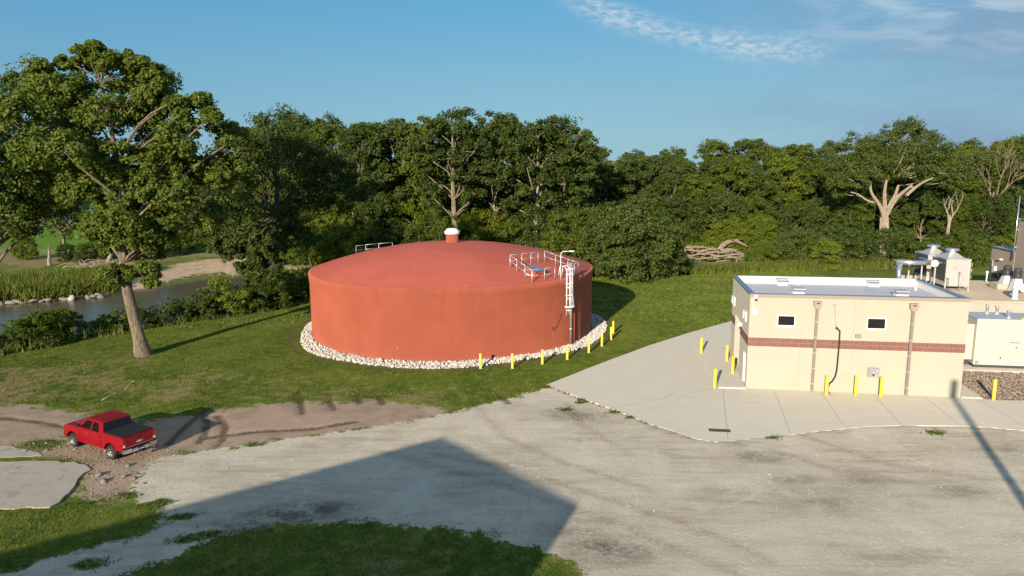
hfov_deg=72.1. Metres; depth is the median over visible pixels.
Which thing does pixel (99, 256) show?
bank tree
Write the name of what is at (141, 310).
bank shrub
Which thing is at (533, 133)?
cottonwood tree
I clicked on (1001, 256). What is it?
pump house
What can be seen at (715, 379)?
bollard
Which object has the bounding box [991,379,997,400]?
bollard
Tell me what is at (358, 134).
forest tree
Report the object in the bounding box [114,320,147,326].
bank shrub
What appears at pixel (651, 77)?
sky
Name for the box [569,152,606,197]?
forest tree
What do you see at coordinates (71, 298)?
river boulder
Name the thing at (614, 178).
forest tree
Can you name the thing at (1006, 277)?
vertical pump
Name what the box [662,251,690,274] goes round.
riverside bush
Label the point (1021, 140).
forest tree
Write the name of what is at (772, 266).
tall grass
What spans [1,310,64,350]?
bank shrub
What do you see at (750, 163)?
forest tree
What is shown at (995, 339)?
generator
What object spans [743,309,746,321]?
window
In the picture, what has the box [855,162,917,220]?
forest tree
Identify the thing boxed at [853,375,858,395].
bollard
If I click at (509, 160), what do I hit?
forest tree
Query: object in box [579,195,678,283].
riverside bush
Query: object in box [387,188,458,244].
understorey tree
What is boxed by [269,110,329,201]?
forest tree
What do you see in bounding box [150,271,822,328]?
lawn grass
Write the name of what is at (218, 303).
bank shrub
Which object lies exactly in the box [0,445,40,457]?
old pavement
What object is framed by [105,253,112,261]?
leaning trunk
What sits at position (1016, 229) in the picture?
antenna mast
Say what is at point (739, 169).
forest tree
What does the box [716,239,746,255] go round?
fallen trunk
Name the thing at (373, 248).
safety railing
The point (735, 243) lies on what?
thicket shrub
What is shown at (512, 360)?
bollard
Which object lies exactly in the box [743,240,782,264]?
riverside bush
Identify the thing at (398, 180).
forest tree
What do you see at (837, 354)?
fill hose
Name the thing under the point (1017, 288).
pipe elbow
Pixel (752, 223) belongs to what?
thicket shrub
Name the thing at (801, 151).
forest tree
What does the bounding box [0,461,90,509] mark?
old pavement
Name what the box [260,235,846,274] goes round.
forest floor weeds
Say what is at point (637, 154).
forest tree
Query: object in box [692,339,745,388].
sidewalk
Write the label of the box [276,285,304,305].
bank shrub
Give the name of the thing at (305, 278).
bank shrub
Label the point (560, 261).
area light
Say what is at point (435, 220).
understorey tree
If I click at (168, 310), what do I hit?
bank shrub
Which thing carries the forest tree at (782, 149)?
on the riverbank
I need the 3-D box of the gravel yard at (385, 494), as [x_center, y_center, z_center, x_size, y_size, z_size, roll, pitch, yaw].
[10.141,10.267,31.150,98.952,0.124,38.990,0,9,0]
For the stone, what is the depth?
35.31 m
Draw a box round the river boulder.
[68,295,74,300]
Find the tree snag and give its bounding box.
[47,246,51,265]
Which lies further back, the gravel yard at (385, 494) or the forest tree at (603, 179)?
the forest tree at (603, 179)
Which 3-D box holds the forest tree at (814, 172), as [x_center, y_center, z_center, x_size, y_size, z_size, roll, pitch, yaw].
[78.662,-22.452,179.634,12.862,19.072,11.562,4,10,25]
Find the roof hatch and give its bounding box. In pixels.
[525,266,546,275]
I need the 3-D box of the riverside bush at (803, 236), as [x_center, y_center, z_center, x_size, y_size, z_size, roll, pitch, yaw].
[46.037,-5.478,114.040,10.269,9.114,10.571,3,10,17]
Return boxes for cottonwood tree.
[0,39,258,357]
[0,61,95,261]
[355,118,434,244]
[390,115,471,238]
[404,106,503,239]
[456,109,531,222]
[495,118,576,246]
[524,114,606,212]
[815,115,976,255]
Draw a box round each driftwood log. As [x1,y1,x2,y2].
[706,251,728,253]
[711,254,731,257]
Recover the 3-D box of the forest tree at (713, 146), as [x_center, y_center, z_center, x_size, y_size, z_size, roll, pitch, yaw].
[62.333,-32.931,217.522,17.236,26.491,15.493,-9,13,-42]
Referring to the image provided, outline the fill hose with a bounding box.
[828,304,840,393]
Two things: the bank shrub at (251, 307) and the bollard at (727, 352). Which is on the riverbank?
the bank shrub at (251, 307)
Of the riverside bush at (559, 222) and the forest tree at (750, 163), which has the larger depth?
the forest tree at (750, 163)
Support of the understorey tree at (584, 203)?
on the riverbank
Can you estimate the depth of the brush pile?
131.61 m
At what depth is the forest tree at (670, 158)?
192.18 m
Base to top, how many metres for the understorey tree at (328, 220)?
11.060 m
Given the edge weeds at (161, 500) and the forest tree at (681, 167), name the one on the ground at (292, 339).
the edge weeds at (161, 500)
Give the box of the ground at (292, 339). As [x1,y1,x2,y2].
[0,265,989,575]
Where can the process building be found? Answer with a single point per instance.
(902, 336)
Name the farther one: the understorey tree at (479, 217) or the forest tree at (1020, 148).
the forest tree at (1020, 148)
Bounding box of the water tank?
[308,228,592,362]
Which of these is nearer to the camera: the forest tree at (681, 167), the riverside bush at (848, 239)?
the riverside bush at (848, 239)
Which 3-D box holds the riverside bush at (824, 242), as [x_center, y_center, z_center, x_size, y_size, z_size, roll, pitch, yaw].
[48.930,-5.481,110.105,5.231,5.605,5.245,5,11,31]
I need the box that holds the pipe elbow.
[1011,284,1023,298]
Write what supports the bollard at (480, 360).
on the ground at (292, 339)
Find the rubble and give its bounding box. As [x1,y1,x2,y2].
[1,442,191,500]
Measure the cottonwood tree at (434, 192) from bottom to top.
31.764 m
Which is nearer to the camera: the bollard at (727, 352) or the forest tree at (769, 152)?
the bollard at (727, 352)
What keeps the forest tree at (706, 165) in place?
on the riverbank
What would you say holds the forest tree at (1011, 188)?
on the riverbank
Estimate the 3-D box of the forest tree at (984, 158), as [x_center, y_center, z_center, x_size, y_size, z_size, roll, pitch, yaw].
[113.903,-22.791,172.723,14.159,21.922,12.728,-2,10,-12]
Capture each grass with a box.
[0,321,728,416]
[0,502,591,575]
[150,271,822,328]
[628,257,895,276]
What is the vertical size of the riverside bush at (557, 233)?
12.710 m
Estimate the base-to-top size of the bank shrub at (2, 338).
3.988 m
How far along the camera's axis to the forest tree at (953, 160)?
178.10 m
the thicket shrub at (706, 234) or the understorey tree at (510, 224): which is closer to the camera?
the understorey tree at (510, 224)
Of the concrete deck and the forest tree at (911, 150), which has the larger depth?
the forest tree at (911, 150)
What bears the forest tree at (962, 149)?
on the riverbank
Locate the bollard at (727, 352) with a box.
[725,345,728,360]
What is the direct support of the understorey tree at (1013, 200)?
on the riverbank
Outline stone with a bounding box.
[100,478,106,483]
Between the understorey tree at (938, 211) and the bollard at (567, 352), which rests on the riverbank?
the understorey tree at (938, 211)
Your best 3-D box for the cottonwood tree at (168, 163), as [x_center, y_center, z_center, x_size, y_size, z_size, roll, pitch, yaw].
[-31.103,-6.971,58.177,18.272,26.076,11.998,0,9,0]
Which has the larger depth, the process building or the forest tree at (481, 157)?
the forest tree at (481, 157)
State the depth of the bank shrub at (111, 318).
71.05 m
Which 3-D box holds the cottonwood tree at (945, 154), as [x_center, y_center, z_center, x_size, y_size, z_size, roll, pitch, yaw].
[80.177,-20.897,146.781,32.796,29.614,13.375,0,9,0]
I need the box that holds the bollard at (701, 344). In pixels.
[700,337,702,352]
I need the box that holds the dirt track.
[0,401,449,499]
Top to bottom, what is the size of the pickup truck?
1.919 m
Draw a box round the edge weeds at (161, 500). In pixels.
[6,385,946,572]
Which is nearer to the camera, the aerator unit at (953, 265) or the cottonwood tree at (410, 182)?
the aerator unit at (953, 265)
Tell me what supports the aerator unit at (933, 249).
on the concrete deck
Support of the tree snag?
on the riverbank
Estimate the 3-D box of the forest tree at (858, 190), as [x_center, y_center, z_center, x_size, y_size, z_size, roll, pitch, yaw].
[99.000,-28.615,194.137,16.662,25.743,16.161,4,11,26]
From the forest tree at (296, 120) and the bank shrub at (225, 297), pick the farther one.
the forest tree at (296, 120)
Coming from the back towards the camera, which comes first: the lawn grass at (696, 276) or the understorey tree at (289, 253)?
the understorey tree at (289, 253)
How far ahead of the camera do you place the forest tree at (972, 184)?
167.57 m
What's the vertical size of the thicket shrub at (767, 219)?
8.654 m
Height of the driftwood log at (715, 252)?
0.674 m
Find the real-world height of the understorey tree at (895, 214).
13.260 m
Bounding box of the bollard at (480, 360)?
[479,353,482,368]
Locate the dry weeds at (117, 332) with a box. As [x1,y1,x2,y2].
[0,300,303,356]
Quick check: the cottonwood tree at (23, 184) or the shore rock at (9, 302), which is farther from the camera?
the shore rock at (9, 302)
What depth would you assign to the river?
104.28 m
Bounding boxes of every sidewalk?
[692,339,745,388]
[960,384,982,398]
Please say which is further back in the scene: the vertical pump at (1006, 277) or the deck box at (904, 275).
the deck box at (904, 275)
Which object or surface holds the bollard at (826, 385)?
on the pavement at (658, 371)
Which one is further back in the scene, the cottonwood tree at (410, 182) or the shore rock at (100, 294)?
the cottonwood tree at (410, 182)
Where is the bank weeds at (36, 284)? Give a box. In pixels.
[0,259,157,302]
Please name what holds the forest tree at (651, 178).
on the riverbank
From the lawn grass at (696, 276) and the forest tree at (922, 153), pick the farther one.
the forest tree at (922, 153)
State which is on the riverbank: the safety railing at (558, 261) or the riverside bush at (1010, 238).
the riverside bush at (1010, 238)
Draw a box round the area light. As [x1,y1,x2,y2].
[560,251,573,278]
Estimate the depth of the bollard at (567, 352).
57.53 m
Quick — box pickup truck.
[63,410,156,459]
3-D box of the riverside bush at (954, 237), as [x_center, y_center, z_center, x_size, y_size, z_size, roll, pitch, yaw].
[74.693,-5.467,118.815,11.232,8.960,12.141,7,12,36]
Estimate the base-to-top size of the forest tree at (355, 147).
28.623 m
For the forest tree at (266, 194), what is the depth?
151.39 m
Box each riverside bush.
[537,227,589,258]
[541,202,616,276]
[563,207,630,278]
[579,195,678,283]
[623,210,689,277]
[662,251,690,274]
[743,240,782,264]
[765,227,827,266]
[797,219,876,266]
[809,236,843,270]
[843,226,919,267]
[882,239,938,266]
[925,231,990,265]
[955,232,1015,264]
[984,234,1016,264]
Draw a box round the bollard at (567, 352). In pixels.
[566,345,568,359]
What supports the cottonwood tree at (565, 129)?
on the riverbank
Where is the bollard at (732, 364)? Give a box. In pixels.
[731,356,734,372]
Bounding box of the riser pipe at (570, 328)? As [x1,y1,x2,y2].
[569,262,574,344]
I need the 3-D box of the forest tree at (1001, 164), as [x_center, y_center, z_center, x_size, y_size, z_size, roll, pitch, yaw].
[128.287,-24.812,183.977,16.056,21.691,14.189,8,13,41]
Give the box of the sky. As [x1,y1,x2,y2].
[0,0,1023,172]
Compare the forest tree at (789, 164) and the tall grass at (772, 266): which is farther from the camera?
the forest tree at (789, 164)
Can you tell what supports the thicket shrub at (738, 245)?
on the riverbank
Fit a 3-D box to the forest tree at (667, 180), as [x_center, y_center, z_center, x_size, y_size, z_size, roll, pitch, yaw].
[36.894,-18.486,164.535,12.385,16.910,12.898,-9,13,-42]
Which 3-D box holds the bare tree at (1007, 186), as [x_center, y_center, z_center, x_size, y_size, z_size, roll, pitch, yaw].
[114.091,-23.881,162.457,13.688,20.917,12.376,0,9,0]
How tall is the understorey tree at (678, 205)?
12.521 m
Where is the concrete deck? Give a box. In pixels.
[924,280,1023,312]
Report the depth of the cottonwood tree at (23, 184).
71.41 m
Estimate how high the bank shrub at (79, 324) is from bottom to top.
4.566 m
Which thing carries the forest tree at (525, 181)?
on the riverbank
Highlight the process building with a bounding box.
[730,275,970,396]
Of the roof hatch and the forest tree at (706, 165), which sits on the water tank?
the roof hatch
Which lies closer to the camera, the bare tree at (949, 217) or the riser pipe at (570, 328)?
the riser pipe at (570, 328)
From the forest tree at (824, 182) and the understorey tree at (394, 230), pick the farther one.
the forest tree at (824, 182)
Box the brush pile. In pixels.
[57,258,146,267]
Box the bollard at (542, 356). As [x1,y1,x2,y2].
[541,349,543,364]
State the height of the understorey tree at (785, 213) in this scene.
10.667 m
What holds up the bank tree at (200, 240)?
on the riverbank
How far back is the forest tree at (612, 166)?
170.98 m
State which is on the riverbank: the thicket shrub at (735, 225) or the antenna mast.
the thicket shrub at (735, 225)
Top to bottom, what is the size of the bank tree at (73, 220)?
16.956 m
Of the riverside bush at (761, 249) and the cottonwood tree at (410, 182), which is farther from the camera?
the cottonwood tree at (410, 182)
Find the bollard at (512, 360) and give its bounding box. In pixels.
[511,353,513,368]
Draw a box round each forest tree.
[229,166,266,225]
[234,123,295,214]
[234,127,272,219]
[258,112,330,225]
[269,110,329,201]
[291,122,358,252]
[301,111,361,181]
[325,121,402,245]
[345,121,395,223]
[365,117,421,243]
[413,120,458,213]
[446,149,507,211]
[486,124,540,209]
[519,124,570,197]
[566,138,609,208]
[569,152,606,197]
[580,164,625,205]
[596,160,642,204]
[598,146,615,165]
[606,154,659,222]
[615,148,648,182]
[624,166,659,200]
[636,154,667,190]
[644,173,693,225]
[651,153,695,182]
[658,145,693,172]
[659,158,700,213]
[671,173,717,228]
[691,159,739,230]
[692,138,732,223]
[698,154,760,220]
[722,154,767,199]
[728,138,768,171]
[737,171,784,215]
[745,144,789,204]
[763,153,813,219]
[778,146,809,189]
[782,142,828,204]
[796,162,844,223]
[807,146,839,222]
[807,156,852,220]
[825,156,887,214]
[841,141,899,196]
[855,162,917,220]
[869,164,916,205]
[871,141,921,177]
[891,163,942,236]
[901,164,963,234]
[902,146,940,191]
[927,153,972,234]
[941,172,988,222]
[950,142,981,198]
[956,150,1007,219]
[959,137,990,155]
[974,164,1003,221]
[988,135,1023,154]
[989,140,1023,176]
[990,161,1023,219]
[991,151,1023,222]
[1007,134,1023,153]
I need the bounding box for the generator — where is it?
[963,304,1023,368]
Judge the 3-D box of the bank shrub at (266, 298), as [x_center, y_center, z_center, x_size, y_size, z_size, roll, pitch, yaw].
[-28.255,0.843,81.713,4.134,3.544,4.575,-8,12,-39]
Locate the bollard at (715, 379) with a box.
[712,368,716,388]
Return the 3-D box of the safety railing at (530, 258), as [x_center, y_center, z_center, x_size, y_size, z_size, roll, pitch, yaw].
[1.100,-2.501,61.646,3.418,1.134,0.140,-9,13,-41]
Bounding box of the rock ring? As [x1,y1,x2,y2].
[300,314,607,368]
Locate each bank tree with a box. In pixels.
[9,171,56,236]
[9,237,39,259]
[41,186,82,242]
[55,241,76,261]
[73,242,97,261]
[88,223,118,257]
[157,209,202,253]
[194,220,233,249]
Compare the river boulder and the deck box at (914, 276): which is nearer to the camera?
the deck box at (914, 276)
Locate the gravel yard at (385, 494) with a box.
[0,387,1023,575]
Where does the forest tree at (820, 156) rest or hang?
on the riverbank
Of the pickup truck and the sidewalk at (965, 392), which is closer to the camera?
the pickup truck
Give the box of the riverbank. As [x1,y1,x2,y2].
[0,174,1014,291]
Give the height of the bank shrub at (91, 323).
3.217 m
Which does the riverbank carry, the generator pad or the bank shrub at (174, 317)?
the bank shrub at (174, 317)
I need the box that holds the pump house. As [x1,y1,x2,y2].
[988,218,1023,283]
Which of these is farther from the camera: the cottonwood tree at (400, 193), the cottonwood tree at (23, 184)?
the cottonwood tree at (400, 193)
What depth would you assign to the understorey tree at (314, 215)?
144.09 m
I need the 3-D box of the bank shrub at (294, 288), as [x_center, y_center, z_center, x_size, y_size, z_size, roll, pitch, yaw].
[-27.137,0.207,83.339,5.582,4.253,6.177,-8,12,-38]
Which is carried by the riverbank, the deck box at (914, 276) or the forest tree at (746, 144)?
the forest tree at (746, 144)
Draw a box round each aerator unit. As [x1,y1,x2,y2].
[913,244,942,281]
[930,248,972,290]
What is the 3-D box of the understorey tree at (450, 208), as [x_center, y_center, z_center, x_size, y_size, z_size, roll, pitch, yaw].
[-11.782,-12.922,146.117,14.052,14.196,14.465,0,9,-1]
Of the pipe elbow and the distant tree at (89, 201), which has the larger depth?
the distant tree at (89, 201)
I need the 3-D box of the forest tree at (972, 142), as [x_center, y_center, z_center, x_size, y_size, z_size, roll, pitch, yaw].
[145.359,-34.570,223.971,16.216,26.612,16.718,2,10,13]
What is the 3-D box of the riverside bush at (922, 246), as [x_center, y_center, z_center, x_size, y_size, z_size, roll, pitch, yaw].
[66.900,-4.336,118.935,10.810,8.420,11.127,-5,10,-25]
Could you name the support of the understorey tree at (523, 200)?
on the riverbank
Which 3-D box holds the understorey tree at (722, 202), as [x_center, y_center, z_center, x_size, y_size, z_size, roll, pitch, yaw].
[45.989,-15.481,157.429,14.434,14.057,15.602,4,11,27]
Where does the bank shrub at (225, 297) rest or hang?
on the ground at (292, 339)
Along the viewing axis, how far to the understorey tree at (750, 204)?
158.19 m
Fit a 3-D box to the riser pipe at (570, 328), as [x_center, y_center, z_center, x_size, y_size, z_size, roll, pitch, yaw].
[5.204,1.528,61.301,0.300,7.600,0.595,7,12,38]
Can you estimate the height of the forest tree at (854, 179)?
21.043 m
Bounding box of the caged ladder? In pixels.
[558,265,574,314]
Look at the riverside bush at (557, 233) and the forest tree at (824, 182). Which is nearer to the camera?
the riverside bush at (557, 233)
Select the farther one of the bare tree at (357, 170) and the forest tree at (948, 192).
the forest tree at (948, 192)
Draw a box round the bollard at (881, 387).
[878,376,883,397]
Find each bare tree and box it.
[42,208,75,244]
[324,139,369,252]
[943,189,963,234]
[971,139,1023,228]
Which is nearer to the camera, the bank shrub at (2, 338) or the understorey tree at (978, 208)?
the bank shrub at (2, 338)
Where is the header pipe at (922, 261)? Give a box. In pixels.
[893,257,942,283]
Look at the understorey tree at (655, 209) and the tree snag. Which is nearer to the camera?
the tree snag
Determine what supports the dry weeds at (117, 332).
on the ground at (292, 339)
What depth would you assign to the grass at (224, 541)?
29.15 m
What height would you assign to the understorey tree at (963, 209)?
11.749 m
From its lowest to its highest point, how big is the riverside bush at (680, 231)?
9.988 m
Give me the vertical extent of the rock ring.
0.492 m
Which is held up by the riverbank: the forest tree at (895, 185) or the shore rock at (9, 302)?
the forest tree at (895, 185)
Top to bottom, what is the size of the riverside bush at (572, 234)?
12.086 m
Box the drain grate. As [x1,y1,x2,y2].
[708,428,730,431]
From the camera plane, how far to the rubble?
38.09 m
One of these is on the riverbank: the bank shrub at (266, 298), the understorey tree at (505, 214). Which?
the understorey tree at (505, 214)
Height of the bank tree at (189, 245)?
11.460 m
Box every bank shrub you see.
[0,322,22,348]
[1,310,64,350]
[18,307,81,343]
[31,311,89,340]
[79,320,120,336]
[88,309,128,332]
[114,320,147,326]
[124,302,164,329]
[141,297,194,325]
[167,302,215,322]
[174,304,219,321]
[181,289,230,320]
[196,300,230,317]
[197,272,251,315]
[223,286,273,315]
[239,285,272,311]
[253,280,286,307]
[260,272,307,308]
[267,249,287,262]
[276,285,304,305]
[282,241,309,262]
[288,272,309,301]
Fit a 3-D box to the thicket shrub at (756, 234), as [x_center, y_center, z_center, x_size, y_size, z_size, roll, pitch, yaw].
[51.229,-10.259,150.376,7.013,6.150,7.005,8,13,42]
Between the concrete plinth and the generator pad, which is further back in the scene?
the concrete plinth
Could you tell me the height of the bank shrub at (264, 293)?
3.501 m
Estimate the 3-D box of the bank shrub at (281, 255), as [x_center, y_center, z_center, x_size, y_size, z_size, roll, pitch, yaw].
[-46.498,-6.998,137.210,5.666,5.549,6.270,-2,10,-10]
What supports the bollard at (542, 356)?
on the lawn grass at (44, 358)
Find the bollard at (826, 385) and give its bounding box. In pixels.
[824,375,828,395]
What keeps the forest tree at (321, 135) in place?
on the riverbank
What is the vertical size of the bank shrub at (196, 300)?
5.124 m
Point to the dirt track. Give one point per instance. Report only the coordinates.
(227, 428)
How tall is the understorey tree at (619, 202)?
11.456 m
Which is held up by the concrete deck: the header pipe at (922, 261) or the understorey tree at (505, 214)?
the header pipe at (922, 261)
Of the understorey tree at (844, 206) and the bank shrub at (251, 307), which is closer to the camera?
the bank shrub at (251, 307)
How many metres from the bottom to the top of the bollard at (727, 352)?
1.620 m
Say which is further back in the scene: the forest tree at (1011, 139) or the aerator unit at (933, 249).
the forest tree at (1011, 139)
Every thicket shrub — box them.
[700,230,714,246]
[707,217,749,251]
[713,227,737,251]
[725,233,744,251]
[734,213,768,246]
[738,225,766,249]
[745,211,779,244]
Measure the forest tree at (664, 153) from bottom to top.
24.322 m
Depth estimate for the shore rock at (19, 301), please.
103.48 m
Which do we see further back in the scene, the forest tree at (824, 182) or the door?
the forest tree at (824, 182)
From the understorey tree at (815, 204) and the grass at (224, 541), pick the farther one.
the understorey tree at (815, 204)
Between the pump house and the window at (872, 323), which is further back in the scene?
the pump house
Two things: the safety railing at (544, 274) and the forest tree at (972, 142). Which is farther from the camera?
the forest tree at (972, 142)
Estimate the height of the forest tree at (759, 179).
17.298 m
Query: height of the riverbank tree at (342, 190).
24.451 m
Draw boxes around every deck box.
[901,273,912,278]
[910,273,922,279]
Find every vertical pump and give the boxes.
[998,265,1011,283]
[1008,268,1023,291]
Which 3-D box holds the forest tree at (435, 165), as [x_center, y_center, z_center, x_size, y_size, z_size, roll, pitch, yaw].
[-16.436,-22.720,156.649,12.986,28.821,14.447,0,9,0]
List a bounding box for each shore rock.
[5,301,17,303]
[13,300,23,303]
[95,292,106,297]
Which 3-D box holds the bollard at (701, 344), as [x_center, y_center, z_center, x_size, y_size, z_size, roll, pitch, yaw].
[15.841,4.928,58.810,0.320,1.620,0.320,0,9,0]
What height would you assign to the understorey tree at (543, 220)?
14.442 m
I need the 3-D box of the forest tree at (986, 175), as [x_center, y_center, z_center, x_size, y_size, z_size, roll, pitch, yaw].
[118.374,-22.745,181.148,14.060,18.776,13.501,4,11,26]
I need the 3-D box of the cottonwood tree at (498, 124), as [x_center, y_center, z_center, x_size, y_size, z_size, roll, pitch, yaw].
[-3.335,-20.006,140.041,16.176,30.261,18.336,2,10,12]
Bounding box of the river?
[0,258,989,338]
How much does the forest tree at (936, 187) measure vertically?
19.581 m
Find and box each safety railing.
[356,242,392,250]
[510,255,531,282]
[511,252,537,265]
[532,267,554,282]
[544,251,578,267]
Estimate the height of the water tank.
10.426 m
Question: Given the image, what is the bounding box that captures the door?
[742,352,745,380]
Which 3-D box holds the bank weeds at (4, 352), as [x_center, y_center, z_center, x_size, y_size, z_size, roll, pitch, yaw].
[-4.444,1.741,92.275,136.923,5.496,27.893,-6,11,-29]
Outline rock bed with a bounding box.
[962,371,1023,400]
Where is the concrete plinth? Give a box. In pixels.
[989,281,1009,289]
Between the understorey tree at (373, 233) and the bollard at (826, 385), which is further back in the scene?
the understorey tree at (373, 233)
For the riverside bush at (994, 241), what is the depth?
119.58 m
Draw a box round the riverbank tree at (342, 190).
[176,102,381,302]
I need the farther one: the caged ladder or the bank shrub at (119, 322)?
the bank shrub at (119, 322)
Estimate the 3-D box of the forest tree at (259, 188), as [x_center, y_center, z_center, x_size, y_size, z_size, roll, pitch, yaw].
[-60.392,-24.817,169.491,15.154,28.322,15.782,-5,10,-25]
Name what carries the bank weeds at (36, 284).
on the riverbank
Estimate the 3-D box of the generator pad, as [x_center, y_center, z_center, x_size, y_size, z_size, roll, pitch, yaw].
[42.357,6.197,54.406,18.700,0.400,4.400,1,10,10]
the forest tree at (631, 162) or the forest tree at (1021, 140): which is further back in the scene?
the forest tree at (1021, 140)
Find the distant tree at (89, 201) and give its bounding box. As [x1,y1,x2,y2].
[80,192,95,212]
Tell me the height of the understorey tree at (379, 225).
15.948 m
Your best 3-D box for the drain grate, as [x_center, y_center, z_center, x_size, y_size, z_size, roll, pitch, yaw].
[12.303,8.440,41.670,1.240,0.024,0.440,1,10,8]
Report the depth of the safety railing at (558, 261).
63.09 m
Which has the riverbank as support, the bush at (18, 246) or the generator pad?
the bush at (18, 246)
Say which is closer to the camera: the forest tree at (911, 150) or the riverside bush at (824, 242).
the riverside bush at (824, 242)
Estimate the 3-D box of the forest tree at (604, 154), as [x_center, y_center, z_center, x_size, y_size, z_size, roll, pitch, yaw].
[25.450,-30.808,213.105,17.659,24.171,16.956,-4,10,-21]
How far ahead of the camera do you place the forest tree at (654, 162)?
190.06 m
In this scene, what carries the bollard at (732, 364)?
on the sidewalk at (713, 356)
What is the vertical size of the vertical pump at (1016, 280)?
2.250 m
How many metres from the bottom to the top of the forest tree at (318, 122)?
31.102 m
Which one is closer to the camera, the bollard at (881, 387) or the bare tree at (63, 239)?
the bollard at (881, 387)
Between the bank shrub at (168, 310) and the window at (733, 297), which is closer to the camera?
the window at (733, 297)
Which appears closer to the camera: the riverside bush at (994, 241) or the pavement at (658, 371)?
the pavement at (658, 371)
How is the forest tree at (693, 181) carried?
on the riverbank
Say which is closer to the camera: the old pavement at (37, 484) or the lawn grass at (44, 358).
the old pavement at (37, 484)
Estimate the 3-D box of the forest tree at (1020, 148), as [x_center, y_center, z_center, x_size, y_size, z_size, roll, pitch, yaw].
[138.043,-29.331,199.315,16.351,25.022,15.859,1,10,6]
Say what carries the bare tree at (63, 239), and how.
on the riverbank
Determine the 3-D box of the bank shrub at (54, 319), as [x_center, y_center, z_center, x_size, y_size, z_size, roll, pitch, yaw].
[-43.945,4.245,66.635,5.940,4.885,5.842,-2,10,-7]
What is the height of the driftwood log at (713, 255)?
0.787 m
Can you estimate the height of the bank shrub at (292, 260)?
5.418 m
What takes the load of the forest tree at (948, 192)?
on the riverbank
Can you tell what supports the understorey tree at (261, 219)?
on the riverbank
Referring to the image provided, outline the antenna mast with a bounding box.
[1012,196,1020,259]
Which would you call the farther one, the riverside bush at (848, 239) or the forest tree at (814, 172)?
the forest tree at (814, 172)
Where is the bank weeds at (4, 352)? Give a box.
[0,263,874,355]
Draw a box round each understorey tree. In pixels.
[252,211,289,255]
[285,225,324,264]
[295,207,344,251]
[312,209,365,262]
[331,189,398,252]
[352,226,391,252]
[376,221,430,246]
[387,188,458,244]
[410,201,473,242]
[422,194,484,240]
[441,204,509,242]
[456,186,524,241]
[481,213,541,246]
[499,187,548,242]
[508,198,570,249]
[540,185,596,244]
[594,198,625,209]
[617,192,665,223]
[657,196,711,243]
[684,187,748,243]
[719,193,779,231]
[768,201,817,239]
[787,196,843,239]
[819,190,881,240]
[848,189,919,238]
[890,188,960,242]
[914,195,975,240]
[958,194,1020,239]
[977,188,1023,237]
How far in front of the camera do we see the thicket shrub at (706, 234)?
153.75 m
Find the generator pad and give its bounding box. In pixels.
[963,364,1023,372]
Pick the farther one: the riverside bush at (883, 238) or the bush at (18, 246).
the bush at (18, 246)
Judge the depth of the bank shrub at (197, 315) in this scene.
76.43 m
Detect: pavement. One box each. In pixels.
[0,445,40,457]
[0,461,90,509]
[547,321,1023,441]
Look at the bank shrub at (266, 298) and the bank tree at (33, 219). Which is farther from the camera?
the bank tree at (33, 219)
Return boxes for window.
[732,295,734,305]
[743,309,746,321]
[776,315,795,326]
[866,318,886,329]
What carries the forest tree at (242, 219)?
on the riverbank
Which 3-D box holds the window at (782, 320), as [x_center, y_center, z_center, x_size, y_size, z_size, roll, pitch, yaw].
[18.918,2.277,48.517,1.240,0.820,0.050,1,10,10]
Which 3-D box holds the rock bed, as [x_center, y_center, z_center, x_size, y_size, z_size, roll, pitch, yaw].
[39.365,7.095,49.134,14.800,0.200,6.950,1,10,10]

